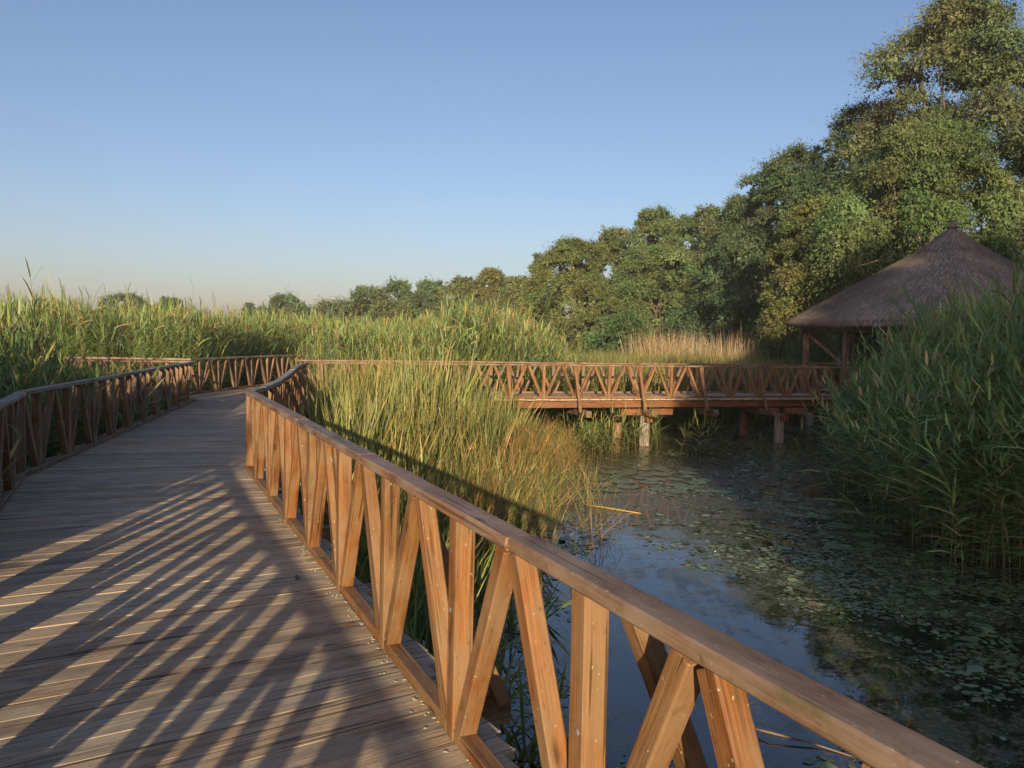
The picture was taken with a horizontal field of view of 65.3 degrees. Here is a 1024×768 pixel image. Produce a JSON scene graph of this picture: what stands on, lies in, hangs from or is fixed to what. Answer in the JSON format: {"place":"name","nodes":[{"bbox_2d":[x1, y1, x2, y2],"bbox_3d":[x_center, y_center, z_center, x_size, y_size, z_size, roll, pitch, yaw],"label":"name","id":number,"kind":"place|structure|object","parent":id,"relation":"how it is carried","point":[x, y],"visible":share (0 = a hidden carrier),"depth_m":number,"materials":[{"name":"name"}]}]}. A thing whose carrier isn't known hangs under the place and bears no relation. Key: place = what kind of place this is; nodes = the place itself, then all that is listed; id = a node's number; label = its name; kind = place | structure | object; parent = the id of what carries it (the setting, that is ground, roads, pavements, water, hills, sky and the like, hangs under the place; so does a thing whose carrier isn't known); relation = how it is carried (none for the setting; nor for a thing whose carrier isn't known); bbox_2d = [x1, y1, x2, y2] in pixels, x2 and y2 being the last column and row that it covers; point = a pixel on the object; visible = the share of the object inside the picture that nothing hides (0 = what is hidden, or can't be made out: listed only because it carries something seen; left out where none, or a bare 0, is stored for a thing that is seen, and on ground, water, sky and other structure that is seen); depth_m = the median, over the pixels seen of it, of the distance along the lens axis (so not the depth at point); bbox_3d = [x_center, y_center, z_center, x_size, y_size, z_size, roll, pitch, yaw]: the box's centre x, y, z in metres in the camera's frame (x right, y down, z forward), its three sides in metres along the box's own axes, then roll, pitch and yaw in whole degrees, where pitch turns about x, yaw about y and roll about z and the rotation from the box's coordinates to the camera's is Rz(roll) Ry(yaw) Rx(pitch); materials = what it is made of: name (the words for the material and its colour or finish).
{"place":"outdoors","nodes":[
{"label":"outdoors","id":0,"kind":"place"},
{"bbox_2d":[0,0,1023,339],"label":"sky","id":1,"kind":"structure","parent":0,"point":[245,151],"materials":[{"name":"blue"}]},
{"bbox_2d":[241,370,839,417],"bbox_3d":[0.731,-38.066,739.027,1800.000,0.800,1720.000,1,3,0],"label":"ground","id":2,"kind":"structure","parent":0,"point":[816,414],"depth_m":34.17,"materials":[{"name":"brown soil"}]},
{"bbox_2d":[95,290,150,319],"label":"tree","id":3,"kind":"object","parent":2,"relation":"on","point":[123,297],"visible":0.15,"depth_m":157.62,"materials":[{"name":"green plant"}]},
{"bbox_2d":[153,296,188,315],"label":"tree","id":4,"kind":"object","parent":2,"relation":"on","point":[164,298],"visible":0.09,"depth_m":158.83,"materials":[{"name":"green plant"}]},
{"bbox_2d":[161,380,315,417],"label":"boardwalk","id":5,"kind":"structure","parent":2,"relation":"on","point":[235,395],"depth_m":21.08,"materials":[{"name":"brown wood"}]},
{"bbox_2d":[189,354,323,393],"bbox_3d":[-8.198,-0.262,26.054,0.807,1.348,9.247,2,3,10],"label":"wooden railing","id":6,"kind":"object","parent":5,"relation":"on","point":[235,378],"visible":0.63,"depth_m":23.95,"materials":[{"name":"brown wood"}]},
{"bbox_2d":[238,302,255,322],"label":"tree","id":7,"kind":"object","parent":2,"relation":"on","point":[250,305],"visible":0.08,"depth_m":168.77,"materials":[{"name":"green plant"}]},
{"bbox_2d":[0,401,519,767],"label":"boardwalk","id":8,"kind":"structure","parent":2,"relation":"on","point":[176,545],"depth_m":4.43,"materials":[{"name":"brown wood"}]},
{"bbox_2d":[0,361,195,510],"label":"wooden railing","id":9,"kind":"object","parent":8,"relation":"on","point":[128,391],"visible":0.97,"depth_m":10.59,"materials":[{"name":"brown wood"}]},
{"bbox_2d":[245,362,320,425],"bbox_3d":[-3.883,0.439,14.975,0.803,1.349,10.678,0,3,-11],"label":"wooden railing","id":10,"kind":"object","parent":8,"relation":"on","point":[290,383],"visible":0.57,"depth_m":14.12,"materials":[{"name":"brown wood"}]},
{"bbox_2d":[245,391,984,767],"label":"wooden railing","id":11,"kind":"object","parent":8,"relation":"on","point":[721,673],"visible":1,"depth_m":2.69,"materials":[{"name":"brown wood"}]},
{"bbox_2d":[251,287,324,321],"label":"tree","id":12,"kind":"object","parent":2,"relation":"on","point":[284,300],"visible":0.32,"depth_m":147.91,"materials":[{"name":"green plant"}]},
{"bbox_2d":[299,294,348,321],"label":"tree","id":13,"kind":"object","parent":2,"relation":"on","point":[325,306],"visible":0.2,"depth_m":147.60,"materials":[{"name":"green plant"}]},
{"bbox_2d":[332,299,370,317],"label":"tree","id":14,"kind":"object","parent":2,"relation":"on","point":[346,307],"visible":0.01,"depth_m":126.41,"materials":[{"name":"green plant"}]},
{"bbox_2d":[333,284,385,323],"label":"tree","id":15,"kind":"object","parent":2,"relation":"on","point":[363,296],"visible":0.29,"depth_m":118.13,"materials":[{"name":"green plant"}]},
{"bbox_2d":[369,275,421,321],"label":"tree","id":16,"kind":"object","parent":2,"relation":"on","point":[395,287],"visible":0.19,"depth_m":128.03,"materials":[{"name":"green plant"}]},
{"bbox_2d":[368,295,423,326],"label":"tree","id":17,"kind":"object","parent":2,"relation":"on","point":[387,307],"visible":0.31,"depth_m":110.38,"materials":[{"name":"green plant"}]},
{"bbox_2d":[407,274,445,325],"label":"tree","id":18,"kind":"object","parent":2,"relation":"on","point":[426,292],"visible":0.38,"depth_m":117.48,"materials":[{"name":"green plant"}]},
{"bbox_2d":[418,296,445,323],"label":"tree","id":19,"kind":"object","parent":2,"relation":"on","point":[438,303],"visible":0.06,"depth_m":116.22,"materials":[{"name":"green plant"}]},
{"bbox_2d":[435,275,489,321],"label":"tree","id":20,"kind":"object","parent":2,"relation":"on","point":[461,283],"visible":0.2,"depth_m":108.48,"materials":[{"name":"green plant"}]},
{"bbox_2d":[464,266,513,328],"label":"tree","id":21,"kind":"object","parent":2,"relation":"on","point":[492,278],"visible":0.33,"depth_m":106.38,"materials":[{"name":"green plant"}]},
{"bbox_2d":[494,274,538,320],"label":"tree","id":22,"kind":"object","parent":2,"relation":"on","point":[510,292],"visible":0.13,"depth_m":102.43,"materials":[{"name":"green plant"}]},
{"bbox_2d":[526,252,551,316],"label":"poplar","id":23,"kind":"object","parent":2,"relation":"on","point":[537,255],"visible":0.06,"depth_m":108.79,"materials":[{"name":"green plant"}]},
{"bbox_2d":[514,297,567,338],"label":"willow","id":24,"kind":"object","parent":2,"relation":"on","point":[544,299],"visible":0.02,"depth_m":77.28,"materials":[{"name":"green plant"}]},
{"bbox_2d":[512,233,616,353],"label":"willow","id":25,"kind":"object","parent":2,"relation":"on","point":[574,253],"visible":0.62,"depth_m":70.38,"materials":[{"name":"green plant"}]},
{"bbox_2d":[307,393,851,445],"bbox_3d":[2.308,1.446,24.155,17.665,2.204,3.530,0,3,-17],"label":"footbridge","id":26,"kind":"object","parent":2,"relation":"on","point":[744,406],"visible":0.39,"depth_m":24.09,"materials":[{"name":"orange wood"}]},
{"bbox_2d":[296,359,817,392],"bbox_3d":[2.116,-0.027,25.372,17.350,1.350,0.706,0,3,-17],"label":"wooden railing","id":27,"kind":"object","parent":26,"relation":"on","point":[775,388],"visible":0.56,"depth_m":25.40,"materials":[{"name":"brown wood"}]},
{"bbox_2d":[312,362,859,412],"bbox_3d":[3.037,0.129,22.906,17.000,1.348,0.705,0,3,-17],"label":"wooden railing","id":28,"kind":"object","parent":26,"relation":"on","point":[703,389],"visible":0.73,"depth_m":23.47,"materials":[{"name":"brown wood"}]},
{"bbox_2d":[565,288,636,352],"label":"willow","id":29,"kind":"object","parent":2,"relation":"on","point":[597,310],"visible":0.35,"depth_m":65.20,"materials":[{"name":"green plant"}]},
{"bbox_2d":[577,224,647,329],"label":"willow","id":30,"kind":"object","parent":2,"relation":"on","point":[613,244],"visible":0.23,"depth_m":86.07,"materials":[{"name":"green plant"}]},
{"bbox_2d":[580,305,656,355],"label":"elder bush","id":31,"kind":"object","parent":2,"relation":"on","point":[621,322],"visible":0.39,"depth_m":53.18,"materials":[{"name":"green plant"}]},
{"bbox_2d":[608,202,688,328],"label":"willow","id":32,"kind":"object","parent":2,"relation":"on","point":[651,226],"visible":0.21,"depth_m":82.40,"materials":[{"name":"green plant"}]},
{"bbox_2d":[604,239,713,349],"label":"willow","id":33,"kind":"object","parent":2,"relation":"on","point":[666,294],"visible":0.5,"depth_m":65.71,"materials":[{"name":"green plant"}]},
{"bbox_2d":[642,212,712,343],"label":"willow","id":34,"kind":"object","parent":2,"relation":"on","point":[673,232],"visible":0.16,"depth_m":77.33,"materials":[{"name":"green plant"}]},
{"bbox_2d":[655,201,729,339],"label":"willow","id":35,"kind":"object","parent":2,"relation":"on","point":[695,220],"visible":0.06,"depth_m":73.84,"materials":[{"name":"green plant"}]},
{"bbox_2d":[660,234,790,356],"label":"willow","id":36,"kind":"object","parent":2,"relation":"on","point":[717,292],"visible":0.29,"depth_m":55.55,"materials":[{"name":"green plant"}]},
{"bbox_2d":[682,190,774,348],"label":"willow","id":37,"kind":"object","parent":2,"relation":"on","point":[711,238],"visible":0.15,"depth_m":66.76,"materials":[{"name":"green plant"}]},
{"bbox_2d":[696,169,793,352],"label":"willow","id":38,"kind":"object","parent":2,"relation":"on","point":[745,208],"visible":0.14,"depth_m":58.95,"materials":[{"name":"green plant"}]},
{"bbox_2d":[715,138,841,357],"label":"willow","id":39,"kind":"object","parent":2,"relation":"on","point":[800,156],"visible":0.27,"depth_m":53.32,"materials":[{"name":"green plant"}]},
{"bbox_2d":[749,190,875,364],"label":"willow","id":40,"kind":"object","parent":2,"relation":"on","point":[773,330],"visible":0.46,"depth_m":40.60,"materials":[{"name":"green plant"}]},
{"bbox_2d":[764,92,964,351],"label":"willow","id":41,"kind":"object","parent":2,"relation":"on","point":[839,129],"visible":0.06,"depth_m":48.59,"materials":[{"name":"green plant"}]},
{"bbox_2d":[781,113,1023,362],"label":"willow","id":42,"kind":"object","parent":2,"relation":"on","point":[907,178],"visible":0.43,"depth_m":36.13,"materials":[{"name":"green plant"}]},
{"bbox_2d":[783,220,1023,424],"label":"thatched pavilion","id":43,"kind":"structure","parent":2,"relation":"on","point":[952,254],"depth_m":27.29,"materials":[{"name":"plant"}]},
{"bbox_2d":[796,0,1023,357],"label":"willow","id":44,"kind":"object","parent":2,"relation":"on","point":[985,66],"visible":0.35,"depth_m":42.59,"materials":[{"name":"green plant"}]},
{"bbox_2d":[968,158,1023,257],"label":"willow","id":45,"kind":"object","parent":2,"relation":"on","point":[1015,242],"visible":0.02,"depth_m":44.13,"materials":[{"name":"green plant"}]},
{"bbox_3d":[-11.760,1.401,20.190,5.748,2.197,3.066,1,3,0],"label":"boardwalk","id":46,"kind":"object","parent":2,"relation":"on","visible":0},
{"bbox_2d":[0,359,191,399],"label":"wooden railing","id":47,"kind":"object","parent":46,"relation":"on","point":[166,362],"visible":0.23,"depth_m":19.30,"materials":[{"name":"brown wood"}]},
{"bbox_2d":[7,356,191,393],"bbox_3d":[-11.561,-0.246,21.226,5.901,0.972,0.116,1,3,-5],"label":"wooden railing","id":48,"kind":"object","parent":46,"relation":"on","point":[127,358],"visible":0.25,"depth_m":21.26,"materials":[{"name":"brown wood"}]},
{"bbox_2d":[299,416,1023,767],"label":"water","id":49,"kind":"structure","parent":0,"point":[831,650],"depth_m":9.42,"materials":[{"name":"blue liquid"}]},
{"bbox_2d":[22,258,56,364],"bbox_3d":[-8.445,-0.070,14.334,0.929,4.417,1.061,2,3,9],"label":"reed stalk","id":50,"kind":"object","parent":49,"relation":"on","point":[41,310],"visible":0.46,"depth_m":14.18,"materials":[{"name":"green plant"}]},
{"bbox_2d":[0,288,197,497],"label":"reed bed","id":51,"kind":"object","parent":49,"relation":"on","point":[14,377],"visible":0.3,"depth_m":12.38,"materials":[{"name":"green plant"}]},
{"bbox_2d":[0,275,596,434],"bbox_3d":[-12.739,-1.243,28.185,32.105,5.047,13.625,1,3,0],"label":"reed bed","id":52,"kind":"object","parent":49,"relation":"on","point":[157,331],"visible":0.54,"depth_m":25.66,"materials":[{"name":"green plant"}]},
{"bbox_2d":[275,326,645,766],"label":"cattail bed","id":53,"kind":"object","parent":49,"relation":"on","point":[421,398],"visible":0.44,"depth_m":14.89,"materials":[{"name":"green plant"}]},
{"bbox_2d":[334,392,647,584],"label":"rush tufts","id":54,"kind":"object","parent":49,"relation":"on","point":[555,448],"visible":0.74,"depth_m":14.47,"materials":[{"name":"green plant"}]},
{"bbox_2d":[582,471,598,473],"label":"lily pad","id":55,"kind":"object","parent":49,"relation":"on","point":[596,472],"visible":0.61,"depth_m":18.55,"materials":[{"name":"green plant"}]},
{"bbox_2d":[583,466,600,468],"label":"lily pad","id":56,"kind":"object","parent":49,"relation":"on","point":[594,467],"visible":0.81,"depth_m":19.29,"materials":[{"name":"green plant"}]},
{"bbox_2d":[582,474,602,477],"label":"lily pad","id":57,"kind":"object","parent":49,"relation":"on","point":[593,475],"visible":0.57,"depth_m":18.11,"materials":[{"name":"green plant"}]},
{"bbox_2d":[587,477,605,480],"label":"lily pad","id":58,"kind":"object","parent":49,"relation":"on","point":[600,478],"visible":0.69,"depth_m":17.58,"materials":[{"name":"green plant"}]},
{"bbox_2d":[600,471,617,473],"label":"lily pad","id":59,"kind":"object","parent":49,"relation":"on","point":[610,472],"visible":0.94,"depth_m":18.55,"materials":[{"name":"green plant"}]},
{"bbox_2d":[583,503,637,512],"bbox_3d":[1.788,2.268,14.554,1.186,0.052,0.093,3,4,33],"label":"floating stick","id":60,"kind":"object","parent":49,"relation":"on","point":[609,508],"visible":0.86,"depth_m":14.52,"materials":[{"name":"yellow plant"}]},
{"bbox_2d":[603,466,617,468],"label":"lily pad","id":61,"kind":"object","parent":49,"relation":"on","point":[609,467],"visible":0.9,"depth_m":19.31,"materials":[{"name":"green plant"}]},
{"bbox_2d":[601,488,621,491],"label":"lily pad","id":62,"kind":"object","parent":49,"relation":"on","point":[611,490],"visible":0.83,"depth_m":16.33,"materials":[{"name":"green plant"}]},
{"bbox_2d":[611,479,633,483],"bbox_3d":[2.401,2.114,17.369,0.540,0.011,0.552,-1,4,-39],"label":"lily pad","id":63,"kind":"object","parent":49,"relation":"on","point":[620,481],"visible":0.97,"depth_m":17.36,"materials":[{"name":"green plant"}]},
{"bbox_2d":[617,471,634,474],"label":"lily pad","id":64,"kind":"object","parent":49,"relation":"on","point":[625,472],"visible":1,"depth_m":18.54,"materials":[{"name":"green plant"}]},
{"bbox_2d":[616,484,638,488],"bbox_3d":[2.441,2.156,16.848,0.498,0.010,0.509,-2,5,-45],"label":"lily pad","id":65,"kind":"object","parent":49,"relation":"on","point":[626,486],"visible":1,"depth_m":16.84,"materials":[{"name":"green plant"}]},
{"bbox_2d":[621,469,636,471],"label":"lily pad","id":66,"kind":"object","parent":49,"relation":"on","point":[631,470],"visible":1,"depth_m":18.88,"materials":[{"name":"green plant"}]},
{"bbox_2d":[633,476,648,478],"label":"lily pad","id":67,"kind":"object","parent":49,"relation":"on","point":[639,477],"visible":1,"depth_m":17.98,"materials":[{"name":"green plant"}]},
{"bbox_2d":[639,480,658,483],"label":"lily pad","id":68,"kind":"object","parent":49,"relation":"on","point":[650,482],"visible":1,"depth_m":17.35,"materials":[{"name":"green plant"}]},
{"bbox_2d":[646,478,665,480],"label":"lily pad","id":69,"kind":"object","parent":49,"relation":"on","point":[652,479],"visible":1,"depth_m":17.73,"materials":[{"name":"green plant"}]},
{"bbox_2d":[649,487,666,490],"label":"lily pad","id":70,"kind":"object","parent":49,"relation":"on","point":[656,488],"visible":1,"depth_m":16.64,"materials":[{"name":"green plant"}]},
{"bbox_2d":[650,472,670,475],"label":"lily pad","id":71,"kind":"object","parent":49,"relation":"on","point":[660,473],"visible":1,"depth_m":18.53,"materials":[{"name":"green plant"}]},
{"bbox_2d":[654,468,671,470],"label":"lily pad","id":72,"kind":"object","parent":49,"relation":"on","point":[661,469],"visible":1,"depth_m":19.13,"materials":[{"name":"green plant"}]},
{"bbox_2d":[616,319,718,359],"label":"dry reeds","id":73,"kind":"object","parent":49,"relation":"on","point":[665,349],"visible":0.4,"depth_m":47.54,"materials":[{"name":"beige plant"}]},
{"bbox_2d":[665,489,686,493],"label":"lily pad","id":74,"kind":"object","parent":49,"relation":"on","point":[677,491],"visible":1,"depth_m":16.39,"materials":[{"name":"green plant"}]},
{"bbox_2d":[666,482,687,485],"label":"lily pad","id":75,"kind":"object","parent":49,"relation":"on","point":[678,484],"visible":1,"depth_m":17.16,"materials":[{"name":"green plant"}]},
{"bbox_2d":[674,486,693,489],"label":"lily pad","id":76,"kind":"object","parent":49,"relation":"on","point":[681,487],"visible":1,"depth_m":16.78,"materials":[{"name":"green plant"}]},
{"bbox_2d":[679,475,694,477],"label":"lily pad","id":77,"kind":"object","parent":49,"relation":"on","point":[687,476],"visible":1,"depth_m":18.19,"materials":[{"name":"green plant"}]},
{"bbox_2d":[678,471,697,473],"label":"lily pad","id":78,"kind":"object","parent":49,"relation":"on","point":[687,472],"visible":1,"depth_m":18.76,"materials":[{"name":"green plant"}]},
{"bbox_2d":[688,481,707,484],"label":"lily pad","id":79,"kind":"object","parent":49,"relation":"on","point":[698,482],"visible":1,"depth_m":17.44,"materials":[{"name":"green plant"}]},
{"bbox_2d":[692,478,711,481],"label":"lily pad","id":80,"kind":"object","parent":49,"relation":"on","point":[705,480],"visible":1,"depth_m":17.76,"materials":[{"name":"green plant"}]},
{"bbox_2d":[694,489,711,492],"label":"lily pad","id":81,"kind":"object","parent":49,"relation":"on","point":[704,491],"visible":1,"depth_m":16.52,"materials":[{"name":"green plant"}]},
{"bbox_2d":[558,402,860,489],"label":"young reeds","id":82,"kind":"object","parent":49,"relation":"on","point":[611,429],"visible":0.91,"depth_m":21.20,"materials":[{"name":"green plant"}]},
{"bbox_2d":[550,346,879,431],"bbox_3d":[10.891,-0.446,40.037,20.179,3.048,28.245,1,3,0],"label":"sedge bed","id":83,"kind":"object","parent":49,"relation":"on","point":[727,417],"visible":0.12,"depth_m":29.26,"materials":[{"name":"green plant"}]},
{"bbox_2d":[711,490,732,493],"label":"lily pad","id":84,"kind":"object","parent":49,"relation":"on","point":[723,491],"visible":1,"depth_m":16.43,"materials":[{"name":"green plant"}]},
{"bbox_2d":[678,329,780,363],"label":"dry reeds","id":85,"kind":"object","parent":49,"relation":"on","point":[735,347],"visible":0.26,"depth_m":44.55,"materials":[{"name":"beige plant"}]},
{"bbox_2d":[479,425,1023,767],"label":"floating plants","id":86,"kind":"object","parent":49,"relation":"on","point":[945,614],"visible":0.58,"depth_m":10.79,"materials":[{"name":"green plant"}]},
{"bbox_2d":[779,497,798,500],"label":"lily pad","id":87,"kind":"object","parent":49,"relation":"on","point":[789,499],"visible":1,"depth_m":15.72,"materials":[{"name":"green plant"}]},
{"bbox_2d":[785,513,803,516],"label":"lily pad","id":88,"kind":"object","parent":49,"relation":"on","point":[793,515],"visible":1,"depth_m":14.28,"materials":[{"name":"green plant"}]},
{"bbox_2d":[755,728,853,756],"bbox_3d":[2.155,2.736,6.155,0.931,0.064,0.078,3,4,30],"label":"floating twig","id":89,"kind":"object","parent":49,"relation":"on","point":[774,733],"visible":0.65,"depth_m":6.14,"materials":[{"name":"brown wood"}]},
{"bbox_2d":[799,507,816,510],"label":"lily pad","id":90,"kind":"object","parent":49,"relation":"on","point":[810,508],"visible":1,"depth_m":14.90,"materials":[{"name":"green plant"}]},
{"bbox_2d":[807,514,829,518],"bbox_3d":[5.469,2.360,14.246,0.376,0.007,0.378,2,3,17],"label":"lily pad","id":91,"kind":"object","parent":49,"relation":"on","point":[820,516],"visible":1,"depth_m":14.25,"materials":[{"name":"green plant"}]},
{"bbox_2d":[816,510,833,513],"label":"lily pad","id":92,"kind":"object","parent":49,"relation":"on","point":[825,511],"visible":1,"depth_m":14.68,"materials":[{"name":"green plant"}]},
{"bbox_2d":[776,333,897,415],"bbox_3d":[20.912,-0.582,38.032,19.415,3.918,9.283,1,3,0],"label":"reed bed","id":93,"kind":"object","parent":49,"relation":"on","point":[816,354],"visible":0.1,"depth_m":36.12,"materials":[{"name":"green plant"}]},
{"bbox_2d":[824,543,853,549],"bbox_3d":[4.961,2.464,12.118,0.410,0.007,0.412,1,3,-5],"label":"lily pad","id":94,"kind":"object","parent":49,"relation":"on","point":[837,546],"visible":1,"depth_m":12.13,"materials":[{"name":"green plant"}]},
{"bbox_2d":[825,522,853,528],"bbox_3d":[5.550,2.392,13.530,0.474,0.010,0.474,3,4,31],"label":"lily pad","id":95,"kind":"object","parent":49,"relation":"on","point":[841,525],"visible":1,"depth_m":13.52,"materials":[{"name":"green plant"}]},
{"bbox_2d":[793,442,893,537],"bbox_3d":[5.167,1.746,12.579,2.349,1.039,0.987,32,-33,-16],"label":"reed stalk","id":96,"kind":"object","parent":49,"relation":"on","point":[858,510],"visible":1,"depth_m":12.55,"materials":[{"name":"green plant"}]},
{"bbox_2d":[835,508,856,513],"bbox_3d":[6.189,2.347,14.719,0.502,0.010,0.491,-2,4,-44],"label":"lily pad","id":97,"kind":"object","parent":49,"relation":"on","point":[840,510],"visible":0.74,"depth_m":14.80,"materials":[{"name":"green plant"}]},
{"bbox_2d":[851,532,881,538],"bbox_3d":[5.706,2.441,12.867,0.444,0.008,0.446,-1,4,-29],"label":"lily pad","id":98,"kind":"object","parent":49,"relation":"on","point":[863,535],"visible":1,"depth_m":12.88,"materials":[{"name":"green plant"}]},
{"bbox_2d":[859,542,886,547],"bbox_3d":[5.543,2.470,12.269,0.410,0.007,0.392,4,4,41],"label":"lily pad","id":99,"kind":"object","parent":49,"relation":"on","point":[871,545],"visible":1,"depth_m":12.25,"materials":[{"name":"green plant"}]},
{"bbox_2d":[802,234,1023,584],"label":"reed bed","id":100,"kind":"object","parent":49,"relation":"on","point":[888,413],"visible":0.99,"depth_m":12.66,"materials":[{"name":"green plant"}]},
{"bbox_2d":[924,381,975,557],"bbox_3d":[6.341,1.240,11.626,0.874,2.610,0.689,1,3,-8],"label":"reed stalk","id":101,"kind":"object","parent":49,"relation":"on","point":[936,396],"visible":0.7,"depth_m":11.62,"materials":[{"name":"green plant"}]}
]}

